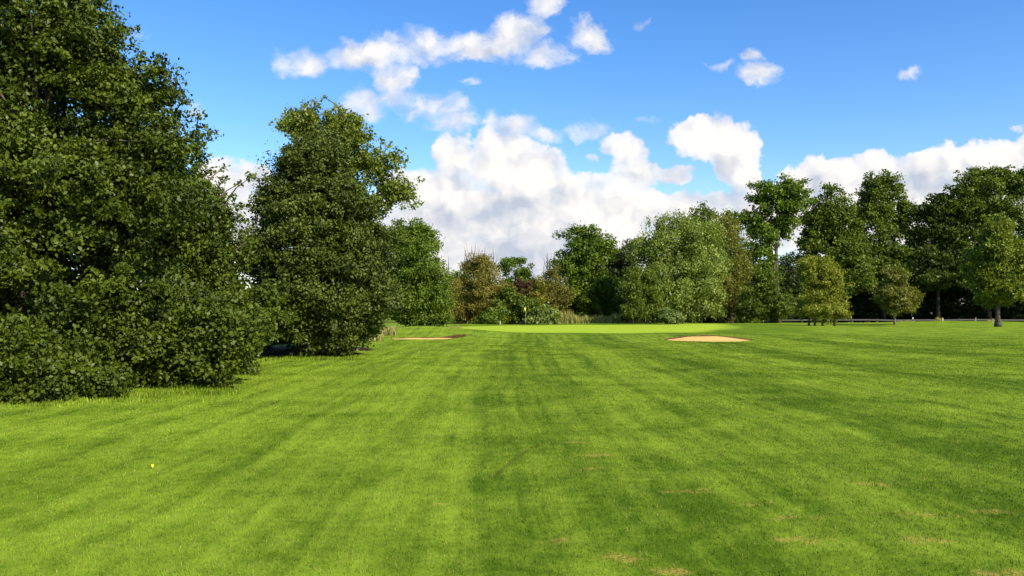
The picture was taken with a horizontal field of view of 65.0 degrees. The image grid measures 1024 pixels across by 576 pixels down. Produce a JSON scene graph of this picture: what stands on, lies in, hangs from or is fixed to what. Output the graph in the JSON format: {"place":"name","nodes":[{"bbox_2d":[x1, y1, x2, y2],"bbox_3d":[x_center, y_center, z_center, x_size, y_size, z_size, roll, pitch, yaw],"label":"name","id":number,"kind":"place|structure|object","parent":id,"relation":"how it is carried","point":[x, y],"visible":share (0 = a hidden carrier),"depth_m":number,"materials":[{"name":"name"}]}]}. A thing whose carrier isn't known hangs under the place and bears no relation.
{"place":"outdoors","nodes":[
{"label":"outdoors","id":0,"kind":"place"},
{"bbox_2d":[0,354,365,407],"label":"unmown grass","id":1,"kind":"structure","parent":0,"point":[207,390],"depth_m":16.44,"materials":[{"name":"green plant"}]},
{"bbox_2d":[366,325,461,340],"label":"tall grass","id":2,"kind":"structure","parent":0,"point":[388,331],"depth_m":56.11,"materials":[{"name":"green plant"}]},
{"bbox_2d":[0,318,1023,575],"bbox_3d":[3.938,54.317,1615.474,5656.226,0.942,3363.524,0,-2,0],"label":"ground","id":3,"kind":"structure","parent":0,"point":[754,330],"depth_m":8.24,"materials":[{"name":"green plant"}]},
{"bbox_2d":[0,306,141,404],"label":"leafy shrub","id":4,"kind":"object","parent":3,"relation":"on","point":[37,363],"visible":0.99,"depth_m":15.22,"materials":[{"name":"green plant"}]},
{"bbox_2d":[0,0,240,363],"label":"oak tree","id":5,"kind":"object","parent":3,"relation":"on","point":[71,182],"visible":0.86,"depth_m":17.76,"materials":[{"name":"green plant"}]},
{"bbox_2d":[69,249,246,309],"bbox_3d":[-17.954,-0.689,30.095,16.931,6.837,8.001,0,-2,0],"label":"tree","id":6,"kind":"object","parent":3,"relation":"on","point":[77,261],"visible":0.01,"depth_m":28.47,"materials":[{"name":"green plant"}]},
{"bbox_2d":[52,275,281,389],"bbox_3d":[-8.113,1.017,18.235,5.432,2.639,3.000,0,-2,0],"label":"leafy shrub","id":7,"kind":"object","parent":3,"relation":"on","point":[217,344],"visible":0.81,"depth_m":17.48,"materials":[{"name":"green plant"}]},
{"bbox_2d":[96,163,296,374],"bbox_3d":[-8.695,-0.495,21.310,5.597,5.831,4.339,0,-2,0],"label":"oak tree","id":8,"kind":"object","parent":3,"relation":"on","point":[215,254],"visible":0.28,"depth_m":21.17,"materials":[{"name":"green plant"}]},
{"bbox_2d":[246,287,368,349],"bbox_3d":[-10.172,1.382,37.226,7.579,3.214,4.361,0,-2,0],"label":"leafy shrub","id":9,"kind":"object","parent":3,"relation":"on","point":[273,343],"depth_m":37.43,"materials":[{"name":"green plant"}]},
{"bbox_2d":[233,112,408,356],"bbox_3d":[-7.507,-2.153,32.097,7.001,10.011,6.924,0,-2,0],"label":"hornbeam tree","id":10,"kind":"object","parent":3,"relation":"on","point":[316,200],"visible":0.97,"depth_m":30.48,"materials":[{"name":"green plant"}]},
{"bbox_2d":[267,95,425,349],"bbox_3d":[-7.578,-3.000,37.300,7.231,12.035,4.276,0,-2,0],"label":"poplar tree","id":11,"kind":"object","parent":3,"relation":"on","point":[391,191],"visible":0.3,"depth_m":36.88,"materials":[{"name":"green plant"}]},
{"bbox_2d":[382,217,458,326],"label":"round tree","id":12,"kind":"object","parent":3,"relation":"on","point":[428,302],"visible":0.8,"depth_m":69.68,"materials":[{"name":"green plant"}]},
{"bbox_2d":[391,334,467,339],"bbox_3d":[-5.517,3.174,52.267,5.286,0.306,3.088,0,-2,0],"label":"sand bunker","id":13,"kind":"object","parent":3,"relation":"on","point":[433,338],"visible":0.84,"depth_m":52.99,"materials":[{"name":"sand"}]},
{"bbox_2d":[444,267,471,321],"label":"tree","id":14,"kind":"object","parent":3,"relation":"on","point":[457,274],"visible":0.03,"depth_m":121.27,"materials":[{"name":"green plant"}]},
{"bbox_2d":[447,244,515,323],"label":"brown tree","id":15,"kind":"object","parent":3,"relation":"on","point":[473,300],"visible":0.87,"depth_m":105.95,"materials":[{"name":"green plant"}]},
{"bbox_2d":[471,306,510,323],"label":"leafy shrub","id":16,"kind":"object","parent":3,"relation":"on","point":[490,315],"visible":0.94,"depth_m":102.47,"materials":[{"name":"green plant"}]},
{"bbox_2d":[489,284,543,323],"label":"leafy shrub","id":17,"kind":"object","parent":3,"relation":"on","point":[513,301],"visible":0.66,"depth_m":104.77,"materials":[{"name":"green plant"}]},
{"bbox_2d":[494,256,539,321],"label":"tree","id":18,"kind":"object","parent":3,"relation":"on","point":[523,273],"visible":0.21,"depth_m":129.54,"materials":[{"name":"green plant"}]},
{"bbox_2d":[510,278,532,322],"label":"plum tree","id":19,"kind":"object","parent":3,"relation":"on","point":[521,284],"visible":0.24,"depth_m":115.30,"materials":[{"name":"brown plant"}]},
{"bbox_2d":[525,276,554,308],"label":"yellow shrub","id":20,"kind":"object","parent":3,"relation":"on","point":[537,290],"visible":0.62,"depth_m":111.61,"materials":[{"name":"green plant"}]},
{"bbox_2d":[521,301,562,324],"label":"leafy shrub","id":21,"kind":"object","parent":3,"relation":"on","point":[544,314],"visible":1,"depth_m":103.09,"materials":[{"name":"green plant"}]},
{"bbox_2d":[528,256,575,312],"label":"olive tree","id":22,"kind":"object","parent":3,"relation":"on","point":[556,299],"visible":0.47,"depth_m":118.44,"materials":[{"name":"green plant"}]},
{"bbox_2d":[546,220,625,317],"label":"broad tree","id":23,"kind":"object","parent":3,"relation":"on","point":[593,285],"visible":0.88,"depth_m":122.69,"materials":[{"name":"green plant"}]},
{"bbox_2d":[558,308,620,323],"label":"reeds","id":24,"kind":"object","parent":3,"relation":"on","point":[568,318],"visible":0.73,"depth_m":108.04,"materials":[{"name":"green plant"}]},
{"bbox_2d":[604,238,647,321],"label":"dark tree","id":25,"kind":"object","parent":3,"relation":"on","point":[618,263],"visible":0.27,"depth_m":131.26,"materials":[{"name":"green plant"}]},
{"bbox_2d":[613,265,650,323],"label":"birch tree","id":26,"kind":"object","parent":3,"relation":"on","point":[634,307],"visible":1,"depth_m":104.22,"materials":[{"name":"green plant"}]},
{"bbox_2d":[639,265,672,323],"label":"birch tree","id":27,"kind":"object","parent":3,"relation":"on","point":[651,292],"visible":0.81,"depth_m":105.19,"materials":[{"name":"green plant"}]},
{"bbox_2d":[656,306,686,323],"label":"leafy shrub","id":28,"kind":"object","parent":3,"relation":"on","point":[669,315],"visible":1,"depth_m":102.43,"materials":[{"name":"green plant"}]},
{"bbox_2d":[622,208,736,322],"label":"willow tree","id":29,"kind":"object","parent":3,"relation":"on","point":[686,285],"visible":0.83,"depth_m":112.61,"materials":[{"name":"green plant"}]},
{"bbox_2d":[685,307,707,322],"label":"dark bush","id":30,"kind":"object","parent":3,"relation":"on","point":[703,321],"visible":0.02,"depth_m":143.59,"materials":[{"name":"green plant"}]},
{"bbox_2d":[665,335,752,341],"bbox_3d":[12.384,3.146,50.040,5.969,0.316,3.954,0,-2,0],"label":"sand bunker","id":31,"kind":"object","parent":3,"relation":"on","point":[710,338],"visible":0.83,"depth_m":50.65,"materials":[{"name":"sand"}]},
{"bbox_2d":[666,200,755,322],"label":"dark tree","id":32,"kind":"object","parent":3,"relation":"on","point":[708,212],"visible":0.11,"depth_m":139.72,"materials":[{"name":"green plant"}]},
{"bbox_2d":[700,316,736,322],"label":"dark bush","id":33,"kind":"object","parent":3,"relation":"on","point":[706,320],"visible":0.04,"depth_m":144.30,"materials":[{"name":"green plant"}]},
{"bbox_2d":[699,211,758,322],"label":"willow tree","id":34,"kind":"object","parent":3,"relation":"on","point":[739,275],"visible":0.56,"depth_m":119.88,"materials":[{"name":"green plant"}]},
{"bbox_2d":[730,258,798,322],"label":"leafy shrub","id":35,"kind":"object","parent":3,"relation":"on","point":[765,300],"visible":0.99,"depth_m":111.88,"materials":[{"name":"green plant"}]},
{"bbox_2d":[741,252,806,322],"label":"dark tree","id":36,"kind":"object","parent":3,"relation":"on","point":[790,275],"visible":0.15,"depth_m":129.45,"materials":[{"name":"green plant"}]},
{"bbox_2d":[735,172,818,322],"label":"tall tree","id":37,"kind":"object","parent":3,"relation":"on","point":[771,230],"visible":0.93,"depth_m":126.24,"materials":[{"name":"green plant"}]},
{"bbox_2d":[771,271,826,322],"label":"dark bush","id":38,"kind":"object","parent":3,"relation":"on","point":[795,318],"visible":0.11,"depth_m":143.83,"materials":[{"name":"green plant"}]},
{"bbox_2d":[780,253,821,299],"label":"dark tree","id":39,"kind":"object","parent":3,"relation":"on","point":[797,268],"visible":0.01,"depth_m":152.60,"materials":[{"name":"green plant"}]},
{"bbox_2d":[788,254,858,325],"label":"multi stem tree","id":40,"kind":"object","parent":3,"relation":"on","point":[820,285],"visible":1,"depth_m":92.18,"materials":[{"name":"green plant"}]},
{"bbox_2d":[788,182,882,322],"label":"dark tree","id":41,"kind":"object","parent":3,"relation":"on","point":[826,231],"visible":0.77,"depth_m":131.28,"materials":[{"name":"green plant"}]},
{"bbox_2d":[842,271,890,322],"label":"dark bush","id":42,"kind":"object","parent":3,"relation":"on","point":[863,308],"visible":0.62,"depth_m":141.45,"materials":[{"name":"green plant"}]},
{"bbox_2d":[841,277,892,321],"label":"dark tree","id":43,"kind":"object","parent":3,"relation":"on","point":[861,296],"visible":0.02,"depth_m":145.83,"materials":[{"name":"green plant"}]},
{"bbox_2d":[845,169,919,321],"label":"dark tree","id":44,"kind":"object","parent":3,"relation":"on","point":[882,216],"visible":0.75,"depth_m":134.44,"materials":[{"name":"green plant"}]},
{"bbox_2d":[768,319,1023,322],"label":"guard rail","id":45,"kind":"object","parent":3,"relation":"on","point":[877,320],"visible":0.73,"depth_m":127.34,"materials":[{"name":"metal"}]},
{"bbox_2d":[868,265,925,324],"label":"lawn tree","id":46,"kind":"object","parent":3,"relation":"on","point":[893,294],"visible":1,"depth_m":98.17,"materials":[{"name":"green plant"}]},
{"bbox_2d":[870,277,928,321],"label":"dark bush","id":47,"kind":"object","parent":3,"relation":"on","point":[907,316],"visible":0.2,"depth_m":142.39,"materials":[{"name":"green plant"}]},
{"bbox_2d":[843,317,994,322],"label":"dry grass","id":48,"kind":"structure","parent":3,"relation":"on","point":[938,319],"depth_m":119.97,"materials":[{"name":"green plant"}]},
{"bbox_2d":[906,243,957,297],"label":"dark tree","id":49,"kind":"object","parent":3,"relation":"on","point":[932,291],"depth_m":148.87,"materials":[{"name":"green plant"}]},
{"bbox_2d":[908,277,957,318],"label":"dark bush","id":50,"kind":"object","parent":3,"relation":"on","point":[929,305],"visible":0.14,"depth_m":143.96,"materials":[{"name":"green plant"}]},
{"bbox_2d":[895,189,983,318],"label":"dark tree","id":51,"kind":"object","parent":3,"relation":"on","point":[937,261],"visible":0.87,"depth_m":131.28,"materials":[{"name":"green plant"}]},
{"bbox_2d":[916,285,976,305],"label":"dark tree","id":52,"kind":"object","parent":3,"relation":"on","point":[957,296],"depth_m":151.61,"materials":[{"name":"green plant"}]},
{"bbox_2d":[921,275,979,320],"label":"dark bush","id":53,"kind":"object","parent":3,"relation":"on","point":[953,310],"visible":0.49,"depth_m":141.66,"materials":[{"name":"green plant"}]},
{"bbox_2d":[933,163,1023,318],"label":"dark tree","id":54,"kind":"object","parent":3,"relation":"on","point":[973,190],"visible":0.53,"depth_m":130.23,"materials":[{"name":"green plant"}]},
{"bbox_2d":[956,211,1023,326],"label":"lawn tree","id":55,"kind":"object","parent":3,"relation":"on","point":[992,282],"visible":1,"depth_m":83.21,"materials":[{"name":"green plant"}]},
{"bbox_2d":[958,290,1022,321],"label":"dark bush","id":56,"kind":"object","parent":3,"relation":"on","point":[981,312],"visible":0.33,"depth_m":141.59,"materials":[{"name":"green plant"}]},
{"bbox_2d":[1005,299,1023,321],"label":"dark bush","id":57,"kind":"object","parent":3,"relation":"on","point":[1017,312],"visible":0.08,"depth_m":143.76,"materials":[{"name":"green plant"}]},
{"bbox_2d":[1012,217,1023,314],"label":"dark tree","id":58,"kind":"object","parent":3,"relation":"on","point":[1018,308],"visible":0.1,"depth_m":137.32,"materials":[{"name":"green plant"}]},
{"bbox_2d":[25,0,1023,303],"label":"sky","id":59,"kind":"structure","parent":0,"point":[523,122],"materials":[{"name":"blue"}]}
]}

